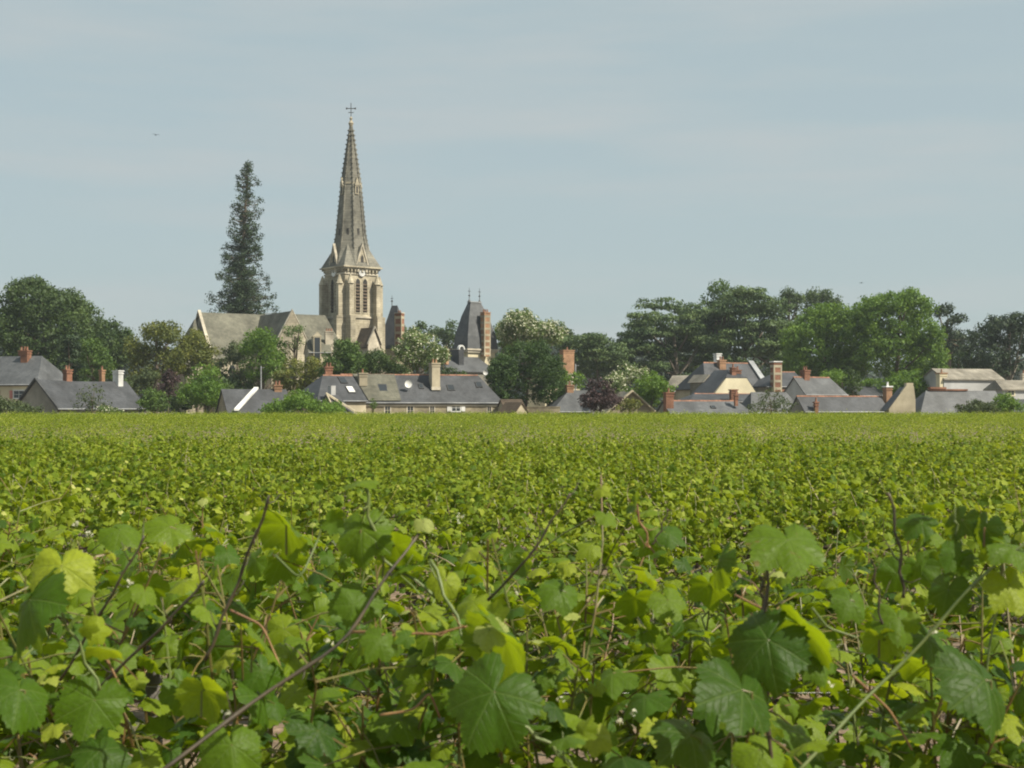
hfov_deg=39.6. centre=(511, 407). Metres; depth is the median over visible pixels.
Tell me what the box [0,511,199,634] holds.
grapevine
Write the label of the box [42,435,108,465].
grapevine
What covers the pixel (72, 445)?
grapevine
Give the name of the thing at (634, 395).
beige barn
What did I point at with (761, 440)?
grapevine
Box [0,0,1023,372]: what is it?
sky
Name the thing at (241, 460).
grapevine
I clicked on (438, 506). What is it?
grapevine
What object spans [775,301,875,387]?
plane tree
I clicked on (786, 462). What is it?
grapevine
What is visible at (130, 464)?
grapevine
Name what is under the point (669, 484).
grapevine
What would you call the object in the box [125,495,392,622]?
grapevine
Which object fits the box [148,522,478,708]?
grapevine
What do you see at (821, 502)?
grapevine
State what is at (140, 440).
grapevine
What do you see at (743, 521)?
grapevine
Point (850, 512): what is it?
grapevine
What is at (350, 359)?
round tree
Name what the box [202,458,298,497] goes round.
grapevine
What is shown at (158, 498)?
grapevine
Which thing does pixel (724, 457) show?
grapevine
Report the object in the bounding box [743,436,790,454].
grapevine
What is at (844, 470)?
grapevine
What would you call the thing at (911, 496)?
grapevine
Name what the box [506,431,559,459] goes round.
grapevine
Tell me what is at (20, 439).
grapevine
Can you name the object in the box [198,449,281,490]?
grapevine
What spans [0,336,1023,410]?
woodland
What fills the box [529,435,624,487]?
grapevine
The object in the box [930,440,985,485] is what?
grapevine
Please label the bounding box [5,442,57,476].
grapevine
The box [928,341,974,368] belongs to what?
leafy tree
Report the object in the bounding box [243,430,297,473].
grapevine
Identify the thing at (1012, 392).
window
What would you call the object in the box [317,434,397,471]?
grapevine
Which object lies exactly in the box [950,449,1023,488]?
grapevine
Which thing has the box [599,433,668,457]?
grapevine
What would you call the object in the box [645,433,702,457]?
grapevine
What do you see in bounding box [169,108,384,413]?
church
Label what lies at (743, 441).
grapevine
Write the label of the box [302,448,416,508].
grapevine
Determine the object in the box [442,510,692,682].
grapevine
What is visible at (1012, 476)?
grapevine
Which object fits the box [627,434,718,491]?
grapevine
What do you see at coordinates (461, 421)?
vineyard rows
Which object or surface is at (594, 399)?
plum tree
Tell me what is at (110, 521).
grapevine
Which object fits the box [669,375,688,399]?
pale barn
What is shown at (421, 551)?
grapevine
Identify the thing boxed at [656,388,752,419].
house
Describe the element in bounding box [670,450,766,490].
grapevine
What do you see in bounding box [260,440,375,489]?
grapevine
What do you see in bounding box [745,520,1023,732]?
grapevine
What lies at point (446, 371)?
garden bush
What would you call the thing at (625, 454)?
grapevine
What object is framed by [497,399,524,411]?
garden shed
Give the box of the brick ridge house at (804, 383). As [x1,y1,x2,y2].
[784,366,848,400]
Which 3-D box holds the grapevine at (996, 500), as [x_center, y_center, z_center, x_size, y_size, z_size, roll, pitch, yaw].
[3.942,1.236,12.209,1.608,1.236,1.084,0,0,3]
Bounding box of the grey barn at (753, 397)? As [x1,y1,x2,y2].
[742,392,793,420]
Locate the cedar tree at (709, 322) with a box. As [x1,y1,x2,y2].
[636,312,742,374]
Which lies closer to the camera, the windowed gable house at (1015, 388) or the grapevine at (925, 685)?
the grapevine at (925, 685)
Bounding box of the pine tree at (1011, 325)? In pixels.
[959,311,1023,379]
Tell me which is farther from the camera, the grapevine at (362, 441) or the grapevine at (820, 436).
the grapevine at (820, 436)
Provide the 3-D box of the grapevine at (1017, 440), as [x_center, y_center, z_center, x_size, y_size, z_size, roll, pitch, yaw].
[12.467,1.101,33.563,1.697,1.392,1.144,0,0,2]
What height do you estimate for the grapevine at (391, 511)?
1.252 m
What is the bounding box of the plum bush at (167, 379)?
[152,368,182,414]
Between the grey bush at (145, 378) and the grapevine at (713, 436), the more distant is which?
the grey bush at (145, 378)
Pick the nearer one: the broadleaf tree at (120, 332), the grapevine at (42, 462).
the grapevine at (42, 462)
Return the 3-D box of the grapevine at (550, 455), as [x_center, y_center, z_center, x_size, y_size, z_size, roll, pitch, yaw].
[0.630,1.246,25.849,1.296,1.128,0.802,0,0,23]
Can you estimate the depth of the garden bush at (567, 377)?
188.99 m
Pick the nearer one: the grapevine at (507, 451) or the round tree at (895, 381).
the grapevine at (507, 451)
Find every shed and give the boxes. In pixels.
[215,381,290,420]
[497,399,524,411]
[993,399,1023,418]
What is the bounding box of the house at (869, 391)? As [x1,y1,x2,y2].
[845,386,882,398]
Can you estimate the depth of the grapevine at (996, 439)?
35.65 m
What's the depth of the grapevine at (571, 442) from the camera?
31.55 m
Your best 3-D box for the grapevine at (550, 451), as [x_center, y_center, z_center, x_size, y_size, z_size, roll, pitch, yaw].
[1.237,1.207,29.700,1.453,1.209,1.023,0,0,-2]
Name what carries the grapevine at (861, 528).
on the ground
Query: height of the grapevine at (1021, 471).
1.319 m
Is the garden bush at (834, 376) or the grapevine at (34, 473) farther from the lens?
the garden bush at (834, 376)
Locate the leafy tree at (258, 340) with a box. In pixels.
[237,326,296,388]
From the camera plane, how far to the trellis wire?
4.40 m
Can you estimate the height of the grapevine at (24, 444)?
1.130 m
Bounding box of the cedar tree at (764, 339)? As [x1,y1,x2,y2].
[678,285,804,374]
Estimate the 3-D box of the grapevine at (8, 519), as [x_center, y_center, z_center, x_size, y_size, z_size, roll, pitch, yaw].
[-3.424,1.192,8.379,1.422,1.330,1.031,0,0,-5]
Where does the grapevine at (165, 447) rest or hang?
on the ground
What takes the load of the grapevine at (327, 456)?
on the ground
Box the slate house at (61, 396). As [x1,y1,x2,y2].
[16,365,145,420]
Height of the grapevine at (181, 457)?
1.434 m
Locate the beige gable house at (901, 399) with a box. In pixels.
[880,383,914,420]
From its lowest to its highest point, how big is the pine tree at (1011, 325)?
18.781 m
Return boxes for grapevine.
[0,431,26,462]
[0,435,59,462]
[0,441,20,475]
[0,441,77,492]
[0,454,16,493]
[0,455,91,511]
[0,456,157,535]
[0,458,145,559]
[0,467,43,542]
[0,470,77,634]
[0,474,200,623]
[0,476,21,518]
[0,492,445,767]
[0,498,488,767]
[0,509,260,702]
[0,511,34,622]
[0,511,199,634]
[0,633,71,762]
[1,437,56,464]
[3,472,124,547]
[4,431,45,452]
[4,433,50,461]
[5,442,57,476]
[5,444,60,475]
[6,437,34,460]
[6,457,78,496]
[28,427,102,452]
[38,426,101,454]
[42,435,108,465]
[43,431,80,453]
[44,437,115,468]
[45,442,116,484]
[47,449,154,492]
[54,446,172,496]
[55,437,121,474]
[61,457,178,510]
[79,458,217,522]
[80,428,129,454]
[86,486,247,623]
[88,439,151,458]
[90,434,139,456]
[92,468,237,572]
[93,433,164,487]
[100,438,202,479]
[104,475,708,767]
[107,432,172,470]
[110,439,178,475]
[115,429,183,452]
[120,428,169,449]
[120,433,221,484]
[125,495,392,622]
[131,457,229,523]
[134,500,306,578]
[136,437,188,462]
[145,455,246,510]
[147,436,203,465]
[148,431,221,469]
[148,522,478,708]
[154,427,207,448]
[158,433,237,481]
[170,463,297,522]
[173,437,263,484]
[175,435,225,453]
[181,434,237,457]
[188,429,255,461]
[188,462,362,554]
[192,469,325,537]
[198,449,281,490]
[202,433,249,447]
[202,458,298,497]
[212,459,344,510]
[213,440,270,467]
[215,431,268,450]
[223,439,288,476]
[224,432,290,460]
[235,446,321,491]
[238,440,289,463]
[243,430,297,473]
[246,542,752,767]
[251,475,466,598]
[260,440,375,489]
[261,453,383,513]
[262,432,316,457]
[266,444,329,472]
[270,425,332,447]
[271,457,409,550]
[273,433,332,461]
[278,462,454,588]
[281,438,343,461]
[287,515,707,756]
[290,444,347,475]
[296,436,371,480]
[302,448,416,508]
[315,491,1023,767]
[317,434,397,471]
[318,427,379,454]
[323,522,562,650]
[324,430,381,447]
[324,440,421,493]
[328,479,510,615]
[331,438,420,473]
[340,434,385,464]
[349,426,412,452]
[353,444,430,514]
[359,456,439,496]
[366,427,416,447]
[372,432,440,467]
[374,466,485,568]
[380,462,502,548]
[381,434,466,505]
[383,428,453,457]
[397,429,453,456]
[398,493,597,587]
[402,450,482,494]
[402,462,541,546]
[414,439,491,484]
[417,430,454,470]
[417,432,481,462]
[422,428,505,474]
[433,452,526,499]
[436,428,496,455]
[436,430,526,473]
[437,468,621,571]
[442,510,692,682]
[444,452,576,529]
[446,429,494,451]
[448,434,516,461]
[460,460,563,545]
[469,440,551,508]
[471,441,555,482]
[474,443,545,472]
[486,436,538,459]
[488,439,540,469]
[491,435,537,452]
[496,444,599,520]
[499,477,624,584]
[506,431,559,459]
[513,428,574,452]
[514,446,575,504]
[524,478,1023,767]
[529,424,587,457]
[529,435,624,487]
[534,450,606,482]
[535,445,590,487]
[537,437,604,467]
[538,474,732,588]
[542,466,666,569]
[544,461,640,524]
[551,434,609,456]
[555,436,641,488]
[558,500,740,621]
[565,520,889,767]
[569,428,617,450]
[572,422,627,457]
[574,437,655,469]
[576,440,632,475]
[580,450,669,534]
[585,463,756,579]
[595,439,687,514]
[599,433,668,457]
[609,445,699,489]
[612,430,654,449]
[614,432,678,457]
[620,461,712,510]
[624,434,688,465]
[626,557,1023,767]
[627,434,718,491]
[628,441,696,477]
[631,450,772,568]
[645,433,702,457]
[648,438,735,480]
[648,460,734,502]
[649,428,709,452]
[655,476,827,574]
[659,518,887,711]
[667,432,732,464]
[668,433,722,459]
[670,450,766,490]
[672,441,759,475]
[682,427,749,458]
[685,420,745,450]
[688,432,778,471]
[691,509,903,599]
[694,431,756,447]
[694,474,814,584]
[701,462,807,547]
[707,444,806,524]
[714,452,785,483]
[721,430,810,502]
[731,436,828,525]
[732,431,780,450]
[734,436,789,461]
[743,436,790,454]
[743,470,858,527]
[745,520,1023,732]
[746,465,942,584]
[753,441,816,471]
[756,434,799,456]
[763,450,882,546]
[765,423,826,448]
[769,446,861,490]
[771,432,855,485]
[772,435,830,461]
[779,431,850,453]
[791,433,854,450]
[791,447,894,534]
[791,483,941,553]
[804,442,901,488]
[807,440,870,473]
[817,441,907,477]
[818,431,865,447]
[826,430,898,459]
[827,506,1023,722]
[828,473,1023,643]
[829,440,884,468]
[831,466,949,554]
[838,430,899,449]
[840,430,910,473]
[848,431,911,452]
[856,456,974,510]
[860,441,924,468]
[866,431,931,475]
[867,437,978,500]
[872,432,939,466]
[873,479,1022,610]
[875,459,1023,539]
[878,450,961,485]
[883,458,1022,516]
[884,445,975,484]
[886,434,942,454]
[899,575,1023,744]
[900,431,983,484]
[902,437,975,463]
[912,445,978,463]
[915,457,1023,508]
[920,428,978,455]
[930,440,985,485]
[935,448,1023,499]
[938,429,991,452]
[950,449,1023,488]
[953,481,1023,618]
[955,437,1023,485]
[966,433,1023,469]
[968,425,1023,457]
[970,442,1023,474]
[970,491,1023,548]
[971,430,1013,454]
[974,434,1023,463]
[975,443,1023,473]
[976,457,1023,504]
[989,441,1023,485]
[992,615,1023,688]
[1001,466,1023,504]
[1001,504,1023,525]
[1003,427,1023,449]
[1003,458,1023,489]
[1003,498,1023,525]
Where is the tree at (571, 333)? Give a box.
[493,324,574,375]
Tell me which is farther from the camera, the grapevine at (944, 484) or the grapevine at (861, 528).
the grapevine at (944, 484)
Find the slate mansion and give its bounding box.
[675,353,763,399]
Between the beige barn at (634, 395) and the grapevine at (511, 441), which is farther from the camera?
the beige barn at (634, 395)
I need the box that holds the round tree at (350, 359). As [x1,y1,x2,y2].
[315,337,370,376]
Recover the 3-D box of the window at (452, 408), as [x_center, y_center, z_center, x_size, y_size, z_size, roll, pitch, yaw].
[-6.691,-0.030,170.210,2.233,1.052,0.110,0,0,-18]
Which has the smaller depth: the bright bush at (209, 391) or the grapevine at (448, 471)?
the grapevine at (448, 471)
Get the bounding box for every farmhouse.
[0,347,62,412]
[324,359,499,415]
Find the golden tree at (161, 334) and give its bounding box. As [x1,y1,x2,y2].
[122,319,196,414]
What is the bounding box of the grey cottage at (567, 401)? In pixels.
[545,381,602,414]
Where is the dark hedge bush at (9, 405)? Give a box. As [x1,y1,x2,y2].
[0,396,44,413]
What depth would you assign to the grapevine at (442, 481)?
19.87 m
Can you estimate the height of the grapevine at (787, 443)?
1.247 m
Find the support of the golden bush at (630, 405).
on the ground
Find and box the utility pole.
[260,366,264,388]
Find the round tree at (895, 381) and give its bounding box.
[876,368,928,398]
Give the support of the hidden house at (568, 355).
on the ground
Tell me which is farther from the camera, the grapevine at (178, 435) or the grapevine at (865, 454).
the grapevine at (178, 435)
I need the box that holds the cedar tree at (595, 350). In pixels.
[552,332,639,389]
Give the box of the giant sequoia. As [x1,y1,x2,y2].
[204,160,279,314]
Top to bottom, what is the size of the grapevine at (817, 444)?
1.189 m
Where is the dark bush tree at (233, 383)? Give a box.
[155,373,253,412]
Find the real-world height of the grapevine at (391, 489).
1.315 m
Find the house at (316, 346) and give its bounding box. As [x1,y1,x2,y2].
[304,328,333,379]
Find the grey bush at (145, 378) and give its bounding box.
[128,365,162,396]
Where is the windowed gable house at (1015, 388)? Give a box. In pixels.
[983,370,1023,398]
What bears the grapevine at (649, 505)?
on the ground
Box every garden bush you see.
[135,385,171,413]
[441,366,467,374]
[557,368,587,389]
[819,368,884,390]
[953,398,1000,414]
[990,392,1023,412]
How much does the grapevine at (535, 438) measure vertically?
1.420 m
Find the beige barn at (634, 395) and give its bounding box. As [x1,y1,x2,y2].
[589,390,655,415]
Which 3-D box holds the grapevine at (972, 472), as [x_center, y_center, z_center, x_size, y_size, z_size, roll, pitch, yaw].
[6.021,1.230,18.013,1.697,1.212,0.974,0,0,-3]
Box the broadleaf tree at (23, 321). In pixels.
[0,274,134,383]
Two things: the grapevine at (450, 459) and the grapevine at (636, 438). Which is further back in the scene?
the grapevine at (636, 438)
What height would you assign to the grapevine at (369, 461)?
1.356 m
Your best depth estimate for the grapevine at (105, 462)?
21.91 m
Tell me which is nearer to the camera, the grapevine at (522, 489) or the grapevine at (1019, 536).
the grapevine at (1019, 536)
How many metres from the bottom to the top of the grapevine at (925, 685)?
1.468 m
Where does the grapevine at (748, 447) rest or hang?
on the ground
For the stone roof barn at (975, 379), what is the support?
on the ground
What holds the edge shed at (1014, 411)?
on the ground
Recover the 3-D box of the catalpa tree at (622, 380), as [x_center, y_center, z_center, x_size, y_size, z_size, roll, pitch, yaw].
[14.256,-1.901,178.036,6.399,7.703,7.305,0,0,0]
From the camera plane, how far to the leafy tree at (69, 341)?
204.13 m
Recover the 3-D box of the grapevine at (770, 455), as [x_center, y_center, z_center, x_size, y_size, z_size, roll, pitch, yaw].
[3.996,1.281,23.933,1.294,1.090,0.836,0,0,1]
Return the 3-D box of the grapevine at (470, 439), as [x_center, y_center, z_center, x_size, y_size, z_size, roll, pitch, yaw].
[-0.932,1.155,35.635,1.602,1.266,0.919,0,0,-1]
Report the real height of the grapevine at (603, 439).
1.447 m
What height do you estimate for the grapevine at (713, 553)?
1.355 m
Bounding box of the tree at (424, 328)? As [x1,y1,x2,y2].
[413,320,437,373]
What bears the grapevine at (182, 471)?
on the ground
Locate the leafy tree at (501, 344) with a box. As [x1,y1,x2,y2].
[494,324,513,354]
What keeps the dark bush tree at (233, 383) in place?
on the ground
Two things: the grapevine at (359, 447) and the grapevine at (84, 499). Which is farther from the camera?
the grapevine at (359, 447)
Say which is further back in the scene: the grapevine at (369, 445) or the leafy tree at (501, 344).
the leafy tree at (501, 344)
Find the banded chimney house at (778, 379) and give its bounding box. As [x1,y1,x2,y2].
[753,361,797,391]
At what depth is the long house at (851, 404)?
162.25 m
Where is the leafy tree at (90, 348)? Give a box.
[76,336,117,381]
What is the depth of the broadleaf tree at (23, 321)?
232.44 m
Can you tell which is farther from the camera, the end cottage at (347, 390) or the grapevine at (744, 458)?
the end cottage at (347, 390)
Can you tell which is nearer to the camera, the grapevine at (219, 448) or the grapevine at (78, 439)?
the grapevine at (219, 448)
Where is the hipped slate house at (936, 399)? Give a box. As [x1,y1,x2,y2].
[915,387,998,420]
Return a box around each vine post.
[145,645,162,743]
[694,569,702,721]
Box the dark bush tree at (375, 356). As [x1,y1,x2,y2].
[361,347,411,374]
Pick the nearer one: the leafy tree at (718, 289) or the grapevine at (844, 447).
the grapevine at (844, 447)
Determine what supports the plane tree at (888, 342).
on the ground
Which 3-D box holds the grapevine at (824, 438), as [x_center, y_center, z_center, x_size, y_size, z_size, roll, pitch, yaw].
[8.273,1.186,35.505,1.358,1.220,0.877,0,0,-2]
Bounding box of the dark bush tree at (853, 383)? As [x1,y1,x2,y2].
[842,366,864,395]
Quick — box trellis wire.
[59,684,929,693]
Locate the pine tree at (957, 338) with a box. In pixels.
[929,302,980,368]
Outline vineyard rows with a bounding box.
[0,409,1023,450]
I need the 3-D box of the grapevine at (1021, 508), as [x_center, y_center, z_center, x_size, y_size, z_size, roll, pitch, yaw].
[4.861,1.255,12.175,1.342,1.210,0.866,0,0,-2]
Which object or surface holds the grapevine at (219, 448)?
on the ground
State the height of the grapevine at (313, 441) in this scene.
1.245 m
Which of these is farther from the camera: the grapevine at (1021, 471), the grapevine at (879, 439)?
the grapevine at (879, 439)
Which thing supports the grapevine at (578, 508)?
on the ground
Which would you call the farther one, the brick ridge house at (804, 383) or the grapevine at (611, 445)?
the brick ridge house at (804, 383)
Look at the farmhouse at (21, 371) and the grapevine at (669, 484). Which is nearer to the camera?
the grapevine at (669, 484)
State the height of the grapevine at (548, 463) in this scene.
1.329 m
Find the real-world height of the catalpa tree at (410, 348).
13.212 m
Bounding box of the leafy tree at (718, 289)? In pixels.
[699,278,730,350]
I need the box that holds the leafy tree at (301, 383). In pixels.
[271,356,323,392]
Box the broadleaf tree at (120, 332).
[100,321,135,379]
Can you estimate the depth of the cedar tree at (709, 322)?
282.29 m
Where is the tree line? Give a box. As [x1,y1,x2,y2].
[600,357,814,389]
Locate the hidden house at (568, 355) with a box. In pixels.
[525,347,580,406]
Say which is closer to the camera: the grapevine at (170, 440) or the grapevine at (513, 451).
the grapevine at (513, 451)
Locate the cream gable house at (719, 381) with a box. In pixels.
[691,364,755,394]
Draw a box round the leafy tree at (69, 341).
[52,334,91,381]
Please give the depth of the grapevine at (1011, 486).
16.35 m
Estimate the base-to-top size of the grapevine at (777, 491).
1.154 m
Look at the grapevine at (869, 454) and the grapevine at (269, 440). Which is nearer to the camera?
the grapevine at (869, 454)
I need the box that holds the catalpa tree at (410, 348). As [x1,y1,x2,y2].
[389,325,451,373]
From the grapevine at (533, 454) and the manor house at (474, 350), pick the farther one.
the manor house at (474, 350)
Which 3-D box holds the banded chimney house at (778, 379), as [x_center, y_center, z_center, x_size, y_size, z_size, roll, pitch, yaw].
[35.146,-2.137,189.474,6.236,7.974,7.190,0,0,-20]
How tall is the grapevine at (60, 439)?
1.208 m
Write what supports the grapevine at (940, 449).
on the ground
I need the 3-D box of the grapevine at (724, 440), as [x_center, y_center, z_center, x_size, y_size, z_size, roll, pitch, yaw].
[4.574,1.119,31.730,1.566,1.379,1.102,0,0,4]
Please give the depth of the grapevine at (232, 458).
23.75 m
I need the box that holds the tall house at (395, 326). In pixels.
[385,298,410,372]
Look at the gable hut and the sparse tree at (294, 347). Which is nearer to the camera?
the gable hut
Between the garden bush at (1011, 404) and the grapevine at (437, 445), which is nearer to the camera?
the grapevine at (437, 445)
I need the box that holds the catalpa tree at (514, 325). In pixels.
[495,307,568,380]
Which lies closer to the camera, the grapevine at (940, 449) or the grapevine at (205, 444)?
the grapevine at (940, 449)
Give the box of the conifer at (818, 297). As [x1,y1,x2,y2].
[799,286,843,356]
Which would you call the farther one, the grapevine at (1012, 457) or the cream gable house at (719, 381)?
the cream gable house at (719, 381)
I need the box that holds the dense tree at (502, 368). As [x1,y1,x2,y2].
[485,337,567,407]
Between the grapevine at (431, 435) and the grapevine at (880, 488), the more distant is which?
the grapevine at (431, 435)
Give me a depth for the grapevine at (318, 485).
12.26 m
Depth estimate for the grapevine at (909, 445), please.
33.43 m
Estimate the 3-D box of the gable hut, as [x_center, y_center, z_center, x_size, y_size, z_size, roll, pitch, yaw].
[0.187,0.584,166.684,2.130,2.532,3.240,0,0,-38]
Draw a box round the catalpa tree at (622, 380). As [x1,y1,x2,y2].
[602,362,648,393]
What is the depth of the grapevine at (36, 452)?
23.81 m
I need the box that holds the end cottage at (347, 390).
[294,375,367,420]
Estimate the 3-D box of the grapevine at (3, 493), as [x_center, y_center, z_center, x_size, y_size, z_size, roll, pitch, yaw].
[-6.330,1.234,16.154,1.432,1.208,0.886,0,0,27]
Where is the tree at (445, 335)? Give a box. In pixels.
[431,318,458,369]
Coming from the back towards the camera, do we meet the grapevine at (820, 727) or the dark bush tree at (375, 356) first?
the dark bush tree at (375, 356)
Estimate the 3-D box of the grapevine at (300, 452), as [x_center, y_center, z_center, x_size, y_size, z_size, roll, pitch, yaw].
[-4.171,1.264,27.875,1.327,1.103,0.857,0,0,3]
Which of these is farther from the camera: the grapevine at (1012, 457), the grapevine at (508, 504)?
the grapevine at (1012, 457)
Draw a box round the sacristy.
[355,326,381,371]
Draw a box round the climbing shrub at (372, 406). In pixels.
[369,397,377,413]
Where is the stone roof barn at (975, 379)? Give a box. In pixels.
[921,368,1004,390]
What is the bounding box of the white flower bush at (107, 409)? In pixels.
[96,404,123,421]
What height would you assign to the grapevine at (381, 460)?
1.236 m
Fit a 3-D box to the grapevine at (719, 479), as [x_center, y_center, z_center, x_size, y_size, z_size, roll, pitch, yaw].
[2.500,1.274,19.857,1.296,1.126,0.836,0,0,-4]
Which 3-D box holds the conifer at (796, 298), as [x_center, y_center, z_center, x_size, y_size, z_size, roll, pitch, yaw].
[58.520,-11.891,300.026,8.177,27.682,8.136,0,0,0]
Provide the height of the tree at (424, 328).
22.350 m
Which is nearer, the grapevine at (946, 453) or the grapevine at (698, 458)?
the grapevine at (698, 458)
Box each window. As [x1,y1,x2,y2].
[9,390,24,398]
[384,406,390,414]
[406,406,413,413]
[429,406,434,415]
[447,406,464,411]
[486,406,491,413]
[1007,390,1014,395]
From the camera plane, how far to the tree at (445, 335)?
321.12 m
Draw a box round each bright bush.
[175,362,229,411]
[258,388,345,420]
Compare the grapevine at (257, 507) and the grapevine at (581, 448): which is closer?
the grapevine at (257, 507)
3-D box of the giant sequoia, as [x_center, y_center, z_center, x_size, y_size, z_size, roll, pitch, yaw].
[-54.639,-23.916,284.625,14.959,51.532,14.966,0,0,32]
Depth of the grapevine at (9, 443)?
31.54 m
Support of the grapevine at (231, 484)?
on the ground
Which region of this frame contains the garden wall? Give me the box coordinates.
[527,407,559,419]
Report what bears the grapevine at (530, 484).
on the ground
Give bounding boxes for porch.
[317,393,357,420]
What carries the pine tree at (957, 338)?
on the ground
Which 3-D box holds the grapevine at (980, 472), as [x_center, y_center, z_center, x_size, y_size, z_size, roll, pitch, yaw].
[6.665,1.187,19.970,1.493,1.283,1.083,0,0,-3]
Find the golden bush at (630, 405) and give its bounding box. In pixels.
[616,396,641,413]
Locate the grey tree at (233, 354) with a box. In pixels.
[210,340,267,388]
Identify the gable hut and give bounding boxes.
[498,402,528,419]
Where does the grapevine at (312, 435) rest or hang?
on the ground
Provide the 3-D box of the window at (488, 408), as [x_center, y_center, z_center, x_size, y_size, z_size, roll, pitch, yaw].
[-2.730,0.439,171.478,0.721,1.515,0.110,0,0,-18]
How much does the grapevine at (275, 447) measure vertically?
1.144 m
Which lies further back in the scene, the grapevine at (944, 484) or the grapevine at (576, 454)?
the grapevine at (576, 454)
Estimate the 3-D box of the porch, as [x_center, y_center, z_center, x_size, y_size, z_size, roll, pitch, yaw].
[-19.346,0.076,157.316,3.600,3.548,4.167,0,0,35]
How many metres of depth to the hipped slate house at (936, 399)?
162.57 m
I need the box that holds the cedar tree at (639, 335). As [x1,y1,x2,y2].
[607,296,725,374]
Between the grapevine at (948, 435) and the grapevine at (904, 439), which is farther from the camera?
the grapevine at (948, 435)
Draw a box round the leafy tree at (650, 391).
[625,370,677,409]
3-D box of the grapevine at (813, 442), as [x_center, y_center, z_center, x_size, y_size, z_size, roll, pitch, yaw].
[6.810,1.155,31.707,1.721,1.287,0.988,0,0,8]
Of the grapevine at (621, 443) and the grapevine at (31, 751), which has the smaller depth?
the grapevine at (31, 751)
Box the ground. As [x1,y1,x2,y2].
[0,411,1023,767]
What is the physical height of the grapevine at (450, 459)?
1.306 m
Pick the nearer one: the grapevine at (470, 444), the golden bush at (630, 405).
the grapevine at (470, 444)
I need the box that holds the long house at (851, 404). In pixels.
[789,382,892,420]
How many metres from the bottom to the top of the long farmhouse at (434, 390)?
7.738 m
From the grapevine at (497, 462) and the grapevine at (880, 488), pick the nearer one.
the grapevine at (880, 488)
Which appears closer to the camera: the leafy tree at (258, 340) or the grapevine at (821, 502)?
the grapevine at (821, 502)
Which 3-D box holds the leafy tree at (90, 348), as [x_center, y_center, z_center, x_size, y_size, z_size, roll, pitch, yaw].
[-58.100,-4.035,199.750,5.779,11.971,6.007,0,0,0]
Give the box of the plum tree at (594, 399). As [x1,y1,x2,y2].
[577,377,624,412]
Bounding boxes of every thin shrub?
[73,383,112,412]
[745,388,798,414]
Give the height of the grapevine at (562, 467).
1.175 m
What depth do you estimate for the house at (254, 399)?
158.60 m
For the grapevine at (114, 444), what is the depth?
33.72 m
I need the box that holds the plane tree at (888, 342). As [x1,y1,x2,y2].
[845,286,951,383]
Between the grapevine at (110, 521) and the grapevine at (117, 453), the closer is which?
the grapevine at (110, 521)
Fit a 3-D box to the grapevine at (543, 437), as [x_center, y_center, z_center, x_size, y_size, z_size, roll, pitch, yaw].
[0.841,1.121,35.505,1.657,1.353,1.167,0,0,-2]
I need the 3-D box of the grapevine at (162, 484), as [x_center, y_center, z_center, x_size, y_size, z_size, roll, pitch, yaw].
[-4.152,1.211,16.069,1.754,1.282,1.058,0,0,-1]
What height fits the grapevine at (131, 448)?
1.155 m
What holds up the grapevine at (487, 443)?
on the ground
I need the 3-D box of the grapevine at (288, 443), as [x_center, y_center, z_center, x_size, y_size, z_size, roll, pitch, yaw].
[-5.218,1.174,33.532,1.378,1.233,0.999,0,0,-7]
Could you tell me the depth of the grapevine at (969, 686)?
2.30 m
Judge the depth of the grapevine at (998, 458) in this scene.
23.82 m
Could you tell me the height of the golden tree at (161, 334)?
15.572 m
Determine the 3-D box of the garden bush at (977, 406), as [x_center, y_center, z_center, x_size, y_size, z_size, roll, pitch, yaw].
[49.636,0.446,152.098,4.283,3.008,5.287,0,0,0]
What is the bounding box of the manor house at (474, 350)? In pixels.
[440,288,498,387]
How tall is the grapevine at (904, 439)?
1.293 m
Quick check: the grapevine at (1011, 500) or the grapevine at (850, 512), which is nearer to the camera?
the grapevine at (850, 512)
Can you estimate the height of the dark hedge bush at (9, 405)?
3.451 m
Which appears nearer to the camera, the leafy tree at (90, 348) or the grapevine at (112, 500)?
the grapevine at (112, 500)
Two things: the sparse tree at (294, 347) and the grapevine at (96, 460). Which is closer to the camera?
the grapevine at (96, 460)
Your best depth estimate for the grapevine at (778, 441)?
33.63 m
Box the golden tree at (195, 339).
[164,327,223,412]
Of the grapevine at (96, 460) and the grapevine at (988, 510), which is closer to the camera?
the grapevine at (988, 510)
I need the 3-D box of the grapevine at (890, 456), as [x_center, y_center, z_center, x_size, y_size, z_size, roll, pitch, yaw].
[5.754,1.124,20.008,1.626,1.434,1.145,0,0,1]
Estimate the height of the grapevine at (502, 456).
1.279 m
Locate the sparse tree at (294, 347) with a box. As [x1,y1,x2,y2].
[281,324,305,393]
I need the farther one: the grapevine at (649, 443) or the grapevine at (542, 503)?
the grapevine at (649, 443)
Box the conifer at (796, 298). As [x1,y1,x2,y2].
[776,285,807,321]
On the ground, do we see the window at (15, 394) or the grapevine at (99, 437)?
the grapevine at (99, 437)
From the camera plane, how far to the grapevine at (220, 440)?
35.46 m
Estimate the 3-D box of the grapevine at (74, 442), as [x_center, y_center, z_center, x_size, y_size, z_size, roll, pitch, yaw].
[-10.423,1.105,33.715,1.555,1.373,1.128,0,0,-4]
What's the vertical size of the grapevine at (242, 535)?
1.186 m
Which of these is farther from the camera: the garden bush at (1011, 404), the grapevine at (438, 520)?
the garden bush at (1011, 404)

